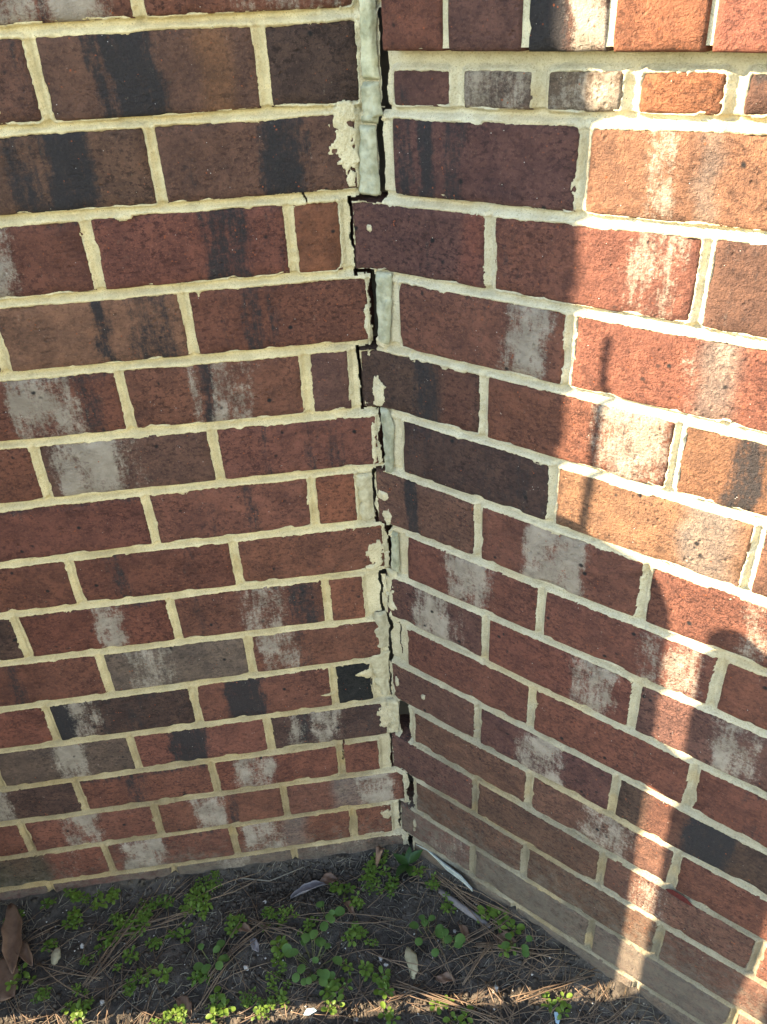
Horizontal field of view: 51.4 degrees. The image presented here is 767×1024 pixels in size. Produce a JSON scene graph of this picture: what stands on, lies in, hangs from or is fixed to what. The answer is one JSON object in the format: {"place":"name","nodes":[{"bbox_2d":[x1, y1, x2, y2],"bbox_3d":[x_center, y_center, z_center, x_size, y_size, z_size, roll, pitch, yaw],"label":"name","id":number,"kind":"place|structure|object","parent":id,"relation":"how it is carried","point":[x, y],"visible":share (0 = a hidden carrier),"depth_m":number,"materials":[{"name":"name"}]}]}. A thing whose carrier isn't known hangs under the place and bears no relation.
{"place":"outdoors","nodes":[
{"label":"outdoors","id":0,"kind":"place"},
{"bbox_2d":[0,834,680,1023],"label":"ground","id":1,"kind":"structure","parent":0,"point":[382,935],"depth_m":1.26,"materials":[{"name":"soil"}]},
{"bbox_2d":[0,957,17,1000],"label":"dead leaf","id":2,"kind":"object","parent":1,"relation":"on","point":[6,975],"visible":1,"depth_m":1.24,"materials":[{"name":"plant"}]},
{"bbox_2d":[1,903,21,973],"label":"dead leaf","id":3,"kind":"object","parent":1,"relation":"on","point":[11,930],"visible":1,"depth_m":1.29,"materials":[{"name":"plant"}]},
{"bbox_2d":[5,962,36,990],"bbox_3d":[-0.565,0.728,1.248,0.043,0.022,0.045,-6,33,-5],"label":"weed","id":4,"kind":"object","parent":1,"relation":"on","point":[19,976],"visible":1,"depth_m":1.24,"materials":[{"name":"green plant"}]},
{"bbox_2d":[13,940,32,966],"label":"dead leaf","id":5,"kind":"object","parent":1,"relation":"on","point":[25,954],"visible":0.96,"depth_m":1.27,"materials":[{"name":"plant"}]},
{"bbox_2d":[30,985,51,1003],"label":"weed","id":6,"kind":"object","parent":1,"relation":"on","point":[42,993],"visible":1,"depth_m":1.22,"materials":[{"name":"green plant"}]},
{"bbox_2d":[24,920,58,942],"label":"pine needle bundle","id":7,"kind":"object","parent":1,"relation":"on","point":[26,940],"visible":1,"depth_m":1.30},
{"bbox_2d":[40,897,56,908],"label":"weed","id":8,"kind":"object","parent":1,"relation":"on","point":[53,901],"visible":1,"depth_m":1.34,"materials":[{"name":"green plant"}]},
{"bbox_2d":[41,938,57,951],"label":"weed","id":9,"kind":"object","parent":1,"relation":"on","point":[51,943],"visible":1,"depth_m":1.29,"materials":[{"name":"green plant"}]},
{"bbox_2d":[51,947,60,964],"bbox_3d":[-0.524,0.712,1.276,0.017,0.012,0.028,0,33,5],"label":"stone","id":10,"kind":"object","parent":1,"relation":"on","point":[55,956],"visible":1,"depth_m":1.27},
{"bbox_2d":[35,962,102,998],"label":"pine needle bundle","id":11,"kind":"object","parent":1,"relation":"on","point":[41,964],"visible":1,"depth_m":1.24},
{"bbox_2d":[61,906,83,929],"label":"weed","id":12,"kind":"object","parent":1,"relation":"on","point":[74,916],"visible":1,"depth_m":1.32,"materials":[{"name":"green plant"}]},
{"bbox_2d":[63,888,84,902],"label":"weed","id":13,"kind":"object","parent":1,"relation":"on","point":[77,896],"visible":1,"depth_m":1.35,"materials":[{"name":"green plant"}]},
{"bbox_2d":[61,998,88,1023],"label":"weed","id":14,"kind":"object","parent":1,"relation":"on","point":[78,1011],"visible":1,"depth_m":1.20,"materials":[{"name":"green plant"}]},
{"bbox_2d":[92,887,120,909],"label":"weed","id":15,"kind":"object","parent":1,"relation":"on","point":[111,895],"visible":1,"depth_m":1.35,"materials":[{"name":"green plant"}]},
{"bbox_2d":[94,927,119,954],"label":"weed","id":16,"kind":"object","parent":1,"relation":"on","point":[107,942],"visible":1,"depth_m":1.29,"materials":[{"name":"green plant"}]},
{"bbox_2d":[108,912,126,927],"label":"weed","id":17,"kind":"object","parent":1,"relation":"on","point":[119,922],"visible":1,"depth_m":1.32,"materials":[{"name":"green plant"}]},
{"bbox_2d":[82,892,164,987],"bbox_3d":[-0.426,0.692,1.293,0.045,0.010,0.168,17,38,28],"label":"pine needle bundle","id":18,"kind":"object","parent":1,"relation":"on","point":[85,983],"visible":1,"depth_m":1.28,"materials":[{"name":"plant"}]},
{"bbox_2d":[112,945,138,970],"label":"weed","id":19,"kind":"object","parent":1,"relation":"on","point":[131,955],"visible":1,"depth_m":1.27,"materials":[{"name":"green plant"}]},
{"bbox_2d":[122,974,136,996],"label":"weed","id":20,"kind":"object","parent":1,"relation":"on","point":[128,989],"visible":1,"depth_m":1.24,"materials":[{"name":"green plant"}]},
{"bbox_2d":[118,908,152,939],"bbox_3d":[-0.411,0.680,1.320,0.057,0.022,0.052,-6,33,-5],"label":"weed","id":21,"kind":"object","parent":1,"relation":"on","point":[139,918],"visible":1,"depth_m":1.32,"materials":[{"name":"green plant"}]},
{"bbox_2d":[135,965,151,986],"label":"weed","id":22,"kind":"object","parent":1,"relation":"on","point":[143,978],"visible":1,"depth_m":1.24,"materials":[{"name":"green plant"}]},
{"bbox_2d":[97,908,191,939],"bbox_3d":[-0.388,0.681,1.310,0.158,0.010,0.020,-11,34,-12],"label":"pine needle bundle","id":23,"kind":"object","parent":1,"relation":"on","point":[159,919],"visible":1,"depth_m":1.31,"materials":[{"name":"plant"}]},
{"bbox_2d":[134,894,162,921],"bbox_3d":[-0.394,0.667,1.338,0.046,0.020,0.047,-6,33,-5],"label":"weed","id":24,"kind":"object","parent":1,"relation":"on","point":[149,906],"visible":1,"depth_m":1.34,"materials":[{"name":"green plant"}]},
{"bbox_2d":[145,937,163,951],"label":"weed","id":25,"kind":"object","parent":1,"relation":"on","point":[153,944],"visible":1,"depth_m":1.29,"materials":[{"name":"green plant"}]},
{"bbox_2d":[148,1009,172,1023],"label":"weed","id":26,"kind":"object","parent":1,"relation":"on","point":[165,1014],"visible":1,"depth_m":1.20,"materials":[{"name":"green plant"}]},
{"bbox_2d":[151,963,172,983],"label":"weed","id":27,"kind":"object","parent":1,"relation":"on","point":[165,976],"visible":1,"depth_m":1.24,"materials":[{"name":"green plant"}]},
{"bbox_2d":[151,894,174,908],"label":"weed","id":28,"kind":"object","parent":1,"relation":"on","point":[167,904],"visible":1,"depth_m":1.34,"materials":[{"name":"green plant"}]},
{"bbox_2d":[167,1004,187,1023],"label":"weed","id":29,"kind":"object","parent":1,"relation":"on","point":[181,1015],"visible":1,"depth_m":1.20,"materials":[{"name":"green plant"}]},
{"bbox_2d":[165,922,192,943],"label":"weed","id":30,"kind":"object","parent":1,"relation":"on","point":[181,931],"visible":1,"depth_m":1.30,"materials":[{"name":"green plant"}]},
{"bbox_2d":[173,995,191,1016],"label":"dead leaf","id":31,"kind":"object","parent":1,"relation":"on","point":[185,1001],"visible":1,"depth_m":1.22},
{"bbox_2d":[178,889,199,917],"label":"weed","id":32,"kind":"object","parent":1,"relation":"on","point":[189,902],"visible":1,"depth_m":1.34,"materials":[{"name":"green plant"}]},
{"bbox_2d":[187,970,212,986],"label":"weed","id":33,"kind":"object","parent":1,"relation":"on","point":[199,975],"visible":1,"depth_m":1.24,"materials":[{"name":"green plant"}]},
{"bbox_2d":[191,877,215,911],"bbox_3d":[-0.311,0.650,1.355,0.042,0.023,0.057,7,34,15],"label":"weed","id":34,"kind":"object","parent":1,"relation":"on","point":[205,895],"visible":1,"depth_m":1.35,"materials":[{"name":"green plant"}]},
{"bbox_2d":[198,896,212,920],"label":"weed","id":35,"kind":"object","parent":1,"relation":"on","point":[206,910],"visible":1,"depth_m":1.33,"materials":[{"name":"green plant"}]},
{"bbox_2d":[0,0,413,899],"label":"brick wall","id":36,"kind":"structure","parent":1,"relation":"on","point":[196,648],"depth_m":0.95,"materials":[{"name":"brick"}]},
{"bbox_2d":[193,940,229,973],"bbox_3d":[-0.272,0.708,1.265,0.057,0.033,0.056,-6,33,-5],"label":"clover","id":37,"kind":"object","parent":1,"relation":"on","point":[204,969],"visible":1,"depth_m":1.26,"materials":[{"name":"green plant"}]},
{"bbox_2d":[203,870,222,888],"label":"weed","id":38,"kind":"object","parent":1,"relation":"on","point":[215,874],"visible":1,"depth_m":1.37,"materials":[{"name":"green plant"}]},
{"bbox_2d":[194,953,232,1010],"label":"pine needle bundle","id":39,"kind":"object","parent":1,"relation":"on","point":[219,974],"visible":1,"depth_m":1.23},
{"bbox_2d":[204,986,235,1023],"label":"weed","id":40,"kind":"object","parent":1,"relation":"on","point":[218,1009],"visible":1,"depth_m":1.21,"materials":[{"name":"green plant"}]},
{"bbox_2d":[192,872,260,905],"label":"pine needle bundle","id":41,"kind":"object","parent":1,"relation":"on","point":[232,891],"visible":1,"depth_m":1.36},
{"bbox_2d":[224,913,246,937],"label":"weed","id":42,"kind":"object","parent":1,"relation":"on","point":[231,923],"visible":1,"depth_m":1.31,"materials":[{"name":"green plant"}]},
{"bbox_2d":[207,913,276,978],"bbox_3d":[-0.238,0.690,1.291,0.134,0.007,0.050,-28,40,-33],"label":"pine needle bundle","id":43,"kind":"object","parent":1,"relation":"on","point":[232,950],"visible":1,"depth_m":1.28,"materials":[{"name":"plant"}]},
{"bbox_2d":[235,922,251,931],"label":"dead leaf","id":44,"kind":"object","parent":1,"relation":"on","point":[246,926],"visible":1,"depth_m":1.31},
{"bbox_2d":[239,986,260,1007],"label":"weed","id":45,"kind":"object","parent":1,"relation":"on","point":[246,1003],"visible":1,"depth_m":1.22,"materials":[{"name":"green plant"}]},
{"bbox_2d":[248,938,258,951],"bbox_3d":[-0.209,0.696,1.286,0.013,0.007,0.030,-20,36,-24],"label":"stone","id":46,"kind":"object","parent":1,"relation":"on","point":[255,947],"visible":1,"depth_m":1.28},
{"bbox_2d":[251,995,282,1020],"bbox_3d":[-0.176,0.750,1.206,0.050,0.020,0.036,-6,33,-5],"label":"weed","id":47,"kind":"object","parent":1,"relation":"on","point":[263,1008],"visible":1,"depth_m":1.20,"materials":[{"name":"green plant"}]},
{"bbox_2d":[265,971,277,993],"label":"weed","id":48,"kind":"object","parent":1,"relation":"on","point":[271,983],"visible":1,"depth_m":1.24,"materials":[{"name":"green plant"}]},
{"bbox_2d":[261,906,284,931],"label":"weed","id":49,"kind":"object","parent":1,"relation":"on","point":[269,913],"visible":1,"depth_m":1.32,"materials":[{"name":"green plant"}]},
{"bbox_2d":[248,916,303,946],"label":"pine needle bundle","id":50,"kind":"object","parent":1,"relation":"on","point":[260,926],"visible":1,"depth_m":1.30,"materials":[{"name":"plant"}]},
{"bbox_2d":[270,935,287,966],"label":"weed","id":51,"kind":"object","parent":1,"relation":"on","point":[276,949],"visible":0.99,"depth_m":1.27,"materials":[{"name":"green plant"}]},
{"bbox_2d":[273,964,290,988],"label":"weed","id":52,"kind":"object","parent":1,"relation":"on","point":[283,970],"visible":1,"depth_m":1.25,"materials":[{"name":"green plant"}]},
{"bbox_2d":[275,987,289,1009],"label":"weed","id":53,"kind":"object","parent":1,"relation":"on","point":[282,993],"visible":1,"depth_m":1.21,"materials":[{"name":"green plant"}]},
{"bbox_2d":[278,904,298,922],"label":"weed","id":54,"kind":"object","parent":1,"relation":"on","point":[286,911],"visible":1,"depth_m":1.32,"materials":[{"name":"green plant"}]},
{"bbox_2d":[297,916,318,936],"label":"weed","id":55,"kind":"object","parent":1,"relation":"on","point":[307,923],"visible":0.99,"depth_m":1.30,"materials":[{"name":"green plant"}]},
{"bbox_2d":[290,880,326,898],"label":"dead leaf","id":56,"kind":"object","parent":1,"relation":"on","point":[306,887],"visible":1,"depth_m":1.36,"materials":[{"name":"plant"}]},
{"bbox_2d":[282,930,342,986],"bbox_3d":[-0.112,0.708,1.252,0.080,0.033,0.090,-23,38,-28],"label":"clover","id":57,"kind":"object","parent":1,"relation":"on","point":[289,951],"visible":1,"depth_m":1.25,"materials":[{"name":"green plant"}]},
{"bbox_2d":[17,873,639,1023],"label":"grit","id":58,"kind":"object","parent":1,"relation":"on","point":[319,962],"visible":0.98,"depth_m":1.27,"materials":[{"name":"stone"}]},
{"bbox_2d":[320,872,339,883],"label":"dead leaf","id":59,"kind":"object","parent":1,"relation":"on","point":[329,877],"visible":1,"depth_m":1.38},
{"bbox_2d":[316,901,344,930],"bbox_3d":[-0.086,0.664,1.310,0.047,0.031,0.055,-6,33,-5],"label":"clover","id":60,"kind":"object","parent":1,"relation":"on","point":[337,911],"visible":1,"depth_m":1.30,"materials":[{"name":"green plant"}]},
{"bbox_2d":[319,980,344,1014],"bbox_3d":[-0.078,0.738,1.209,0.038,0.023,0.048,-6,33,-5],"label":"weed","id":61,"kind":"object","parent":1,"relation":"on","point":[332,1009],"visible":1,"depth_m":1.21,"materials":[{"name":"green plant"}]},
{"bbox_2d":[0,844,666,1023],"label":"pine litter","id":62,"kind":"object","parent":1,"relation":"on","point":[620,1012],"visible":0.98,"depth_m":1.23,"materials":[{"name":"plant"}]},
{"bbox_2d":[324,977,352,994],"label":"weed","id":63,"kind":"object","parent":1,"relation":"on","point":[337,983],"visible":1,"depth_m":1.23,"materials":[{"name":"green plant"}]},
{"bbox_2d":[329,881,355,896],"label":"weed","id":64,"kind":"object","parent":1,"relation":"on","point":[332,889],"visible":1,"depth_m":1.36,"materials":[{"name":"green plant"}]},
{"bbox_2d":[286,912,401,923],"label":"pine needle bundle","id":65,"kind":"object","parent":1,"relation":"on","point":[344,922],"visible":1,"depth_m":1.31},
{"bbox_2d":[340,959,353,974],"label":"weed","id":66,"kind":"object","parent":1,"relation":"on","point":[346,968],"visible":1,"depth_m":1.25,"materials":[{"name":"green plant"}]},
{"bbox_2d":[343,891,364,909],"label":"weed","id":67,"kind":"object","parent":1,"relation":"on","point":[359,903],"visible":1,"depth_m":1.33,"materials":[{"name":"green plant"}]},
{"bbox_2d":[340,921,368,946],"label":"weed","id":68,"kind":"object","parent":1,"relation":"on","point":[355,931],"visible":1,"depth_m":1.29,"materials":[{"name":"green plant"}]},
{"bbox_2d":[358,960,376,981],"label":"weed","id":69,"kind":"object","parent":1,"relation":"on","point":[369,968],"visible":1,"depth_m":1.24,"materials":[{"name":"green plant"}]},
{"bbox_2d":[361,876,383,895],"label":"weed","id":70,"kind":"object","parent":1,"relation":"on","point":[376,880],"visible":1,"depth_m":1.37,"materials":[{"name":"green plant"}]},
{"bbox_2d":[358,856,390,880],"bbox_3d":[-0.017,0.622,1.386,0.059,0.021,0.046,-6,33,-5],"label":"weed","id":71,"kind":"object","parent":1,"relation":"on","point":[372,869],"visible":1,"depth_m":1.38,"materials":[{"name":"green plant"}]},
{"bbox_2d":[375,846,384,868],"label":"dead leaf","id":72,"kind":"object","parent":1,"relation":"on","point":[379,850],"visible":1,"depth_m":1.38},
{"bbox_2d":[372,966,393,998],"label":"weed","id":73,"kind":"object","parent":1,"relation":"on","point":[385,980],"visible":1,"depth_m":1.22,"materials":[{"name":"green plant"}]},
{"bbox_2d":[378,1001,400,1023],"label":"weed","id":74,"kind":"object","parent":1,"relation":"on","point":[388,1015],"visible":1,"depth_m":1.18,"materials":[{"name":"green plant"}]},
{"bbox_2d":[384,875,398,897],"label":"weed","id":75,"kind":"object","parent":1,"relation":"on","point":[390,886],"visible":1,"depth_m":1.36,"materials":[{"name":"green plant"}]},
{"bbox_2d":[365,984,425,1015],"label":"pine needle bundle","id":76,"kind":"object","parent":1,"relation":"on","point":[389,1001],"visible":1,"depth_m":1.20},
{"bbox_2d":[366,949,425,974],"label":"pine needle bundle","id":77,"kind":"object","parent":1,"relation":"on","point":[380,956],"visible":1,"depth_m":1.25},
{"bbox_2d":[393,846,422,876],"bbox_3d":[0.044,0.611,1.380,0.054,0.037,0.056,-6,33,-5],"label":"weed","id":78,"kind":"object","parent":1,"relation":"on","point":[407,858],"visible":1,"depth_m":1.38,"materials":[{"name":"green plant"}]},
{"bbox_2d":[404,946,417,978],"bbox_3d":[0.044,0.708,1.253,0.020,0.017,0.052,-8,33,-7],"label":"mortar crumb","id":79,"kind":"object","parent":1,"relation":"on","point":[410,955],"visible":1,"depth_m":1.25,"materials":[{"name":"concrete"}]},
{"bbox_2d":[411,866,427,877],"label":"weed","id":80,"kind":"object","parent":1,"relation":"on","point":[416,871],"visible":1,"depth_m":1.37,"materials":[{"name":"green plant"}]},
{"bbox_2d":[409,914,443,945],"bbox_3d":[0.070,0.673,1.283,0.055,0.034,0.051,-6,33,-5],"label":"clover","id":81,"kind":"object","parent":1,"relation":"on","point":[415,925],"visible":1,"depth_m":1.28,"materials":[{"name":"green plant"}]},
{"bbox_2d":[425,871,440,890],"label":"weed","id":82,"kind":"object","parent":1,"relation":"on","point":[431,883],"visible":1,"depth_m":1.35,"materials":[{"name":"green plant"}]},
{"bbox_2d":[420,921,455,984],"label":"pine needle bundle","id":83,"kind":"object","parent":1,"relation":"on","point":[441,951],"visible":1,"depth_m":1.25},
{"bbox_2d":[429,995,453,1014],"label":"weed","id":84,"kind":"object","parent":1,"relation":"on","point":[432,1008],"visible":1,"depth_m":1.19,"materials":[{"name":"green plant"}]},
{"bbox_2d":[433,971,454,983],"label":"dead leaf","id":85,"kind":"object","parent":1,"relation":"on","point":[443,978],"visible":1,"depth_m":1.23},
{"bbox_2d":[416,844,472,891],"bbox_3d":[0.103,0.599,1.354,0.010,0.034,0.124,-30,41,-35],"label":"shard","id":86,"kind":"object","parent":1,"relation":"on","point":[453,872],"visible":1,"depth_m":1.34,"materials":[{"name":"white"}]},
{"bbox_2d":[431,928,465,956],"bbox_3d":[0.101,0.681,1.262,0.057,0.034,0.041,-6,33,-5],"label":"clover","id":87,"kind":"object","parent":1,"relation":"on","point":[459,938],"visible":1,"depth_m":1.26,"materials":[{"name":"green plant"}]},
{"bbox_2d":[440,892,456,913],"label":"weed","id":88,"kind":"object","parent":1,"relation":"on","point":[445,906],"visible":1,"depth_m":1.31,"materials":[{"name":"green plant"}]},
{"bbox_2d":[392,980,509,1023],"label":"pine needle bundle","id":89,"kind":"object","parent":1,"relation":"on","point":[446,1001],"visible":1,"depth_m":1.19,"materials":[{"name":"plant"}]},
{"bbox_2d":[443,1004,473,1023],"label":"weed","id":90,"kind":"object","parent":1,"relation":"on","point":[460,1018],"visible":1,"depth_m":1.17,"materials":[{"name":"green plant"}]},
{"bbox_2d":[432,870,490,921],"bbox_3d":[0.130,0.635,1.322,0.010,0.009,0.127,-30,41,-35],"label":"pine needle bundle","id":91,"kind":"object","parent":1,"relation":"on","point":[457,892],"visible":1,"depth_m":1.33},
{"bbox_2d":[457,922,469,941],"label":"dead leaf","id":92,"kind":"object","parent":1,"relation":"on","point":[464,930],"visible":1,"depth_m":1.28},
{"bbox_2d":[438,889,491,927],"bbox_3d":[0.132,0.652,1.310,0.103,0.014,0.011,23,41,35],"label":"stick","id":93,"kind":"object","parent":1,"relation":"on","point":[459,905],"visible":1,"depth_m":1.31,"materials":[{"name":"wood"}]},
{"bbox_2d":[462,942,493,984],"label":"pine needle bundle","id":94,"kind":"object","parent":1,"relation":"on","point":[472,969],"visible":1,"depth_m":1.23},
{"bbox_2d":[453,890,505,941],"bbox_3d":[0.158,0.651,1.292,0.022,0.015,0.126,-27,40,-32],"label":"pine needle bundle","id":95,"kind":"object","parent":1,"relation":"on","point":[477,918],"visible":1,"depth_m":1.29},
{"bbox_2d":[452,909,515,948],"bbox_3d":[0.160,0.663,1.268,0.111,0.028,0.014,-15,35,-18],"label":"pine needle bundle","id":96,"kind":"object","parent":1,"relation":"on","point":[477,937],"visible":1,"depth_m":1.27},
{"bbox_2d":[438,880,532,929],"bbox_3d":[0.167,0.642,1.300,0.178,0.024,0.025,23,41,34],"label":"pine needle bundle","id":97,"kind":"object","parent":1,"relation":"on","point":[501,909],"visible":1,"depth_m":1.30,"materials":[{"name":"plant"}]},
{"bbox_2d":[475,904,498,922],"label":"weed","id":98,"kind":"object","parent":1,"relation":"on","point":[481,909],"visible":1,"depth_m":1.29,"materials":[{"name":"green plant"}]},
{"bbox_2d":[484,981,514,1023],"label":"pine needle bundle","id":99,"kind":"object","parent":1,"relation":"on","point":[498,996],"visible":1,"depth_m":1.18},
{"bbox_2d":[489,907,510,932],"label":"weed","id":100,"kind":"object","parent":1,"relation":"on","point":[492,913],"visible":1,"depth_m":1.28,"materials":[{"name":"green plant"}]},
{"bbox_2d":[491,930,515,943],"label":"dead leaf","id":101,"kind":"object","parent":1,"relation":"on","point":[502,937],"visible":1,"depth_m":1.26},
{"bbox_2d":[498,943,517,957],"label":"weed","id":102,"kind":"object","parent":1,"relation":"on","point":[506,950],"visible":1,"depth_m":1.24,"materials":[{"name":"green plant"}]},
{"bbox_2d":[501,919,524,936],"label":"weed","id":103,"kind":"object","parent":1,"relation":"on","point":[520,926],"visible":1,"depth_m":1.26,"materials":[{"name":"green plant"}]},
{"bbox_2d":[501,933,532,956],"bbox_3d":[0.207,0.676,1.242,0.045,0.030,0.032,10,35,19],"label":"clover","id":104,"kind":"object","parent":1,"relation":"on","point":[524,947],"visible":1,"depth_m":1.24,"materials":[{"name":"green plant"}]},
{"bbox_2d":[472,943,563,966],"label":"pine needle bundle","id":105,"kind":"object","parent":1,"relation":"on","point":[488,946],"visible":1,"depth_m":1.23,"materials":[{"name":"plant"}]},
{"bbox_2d":[541,992,556,1012],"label":"weed","id":106,"kind":"object","parent":1,"relation":"on","point":[551,1002],"visible":1,"depth_m":1.19,"materials":[{"name":"green plant"}]},
{"bbox_2d":[511,968,595,1002],"bbox_3d":[0.257,0.710,1.195,0.140,0.012,0.010,-11,34,-11],"label":"pine needle bundle","id":107,"kind":"object","parent":1,"relation":"on","point":[574,978],"visible":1,"depth_m":1.20,"materials":[{"name":"plant"}]},
{"bbox_2d":[349,0,766,1023],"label":"brick wall","id":108,"kind":"structure","parent":1,"relation":"on","point":[559,232],"depth_m":0.82,"materials":[{"name":"brick"}]},
{"bbox_2d":[555,992,572,1019],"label":"weed","id":109,"kind":"object","parent":1,"relation":"on","point":[563,1004],"visible":1,"depth_m":1.18,"materials":[{"name":"green plant"}]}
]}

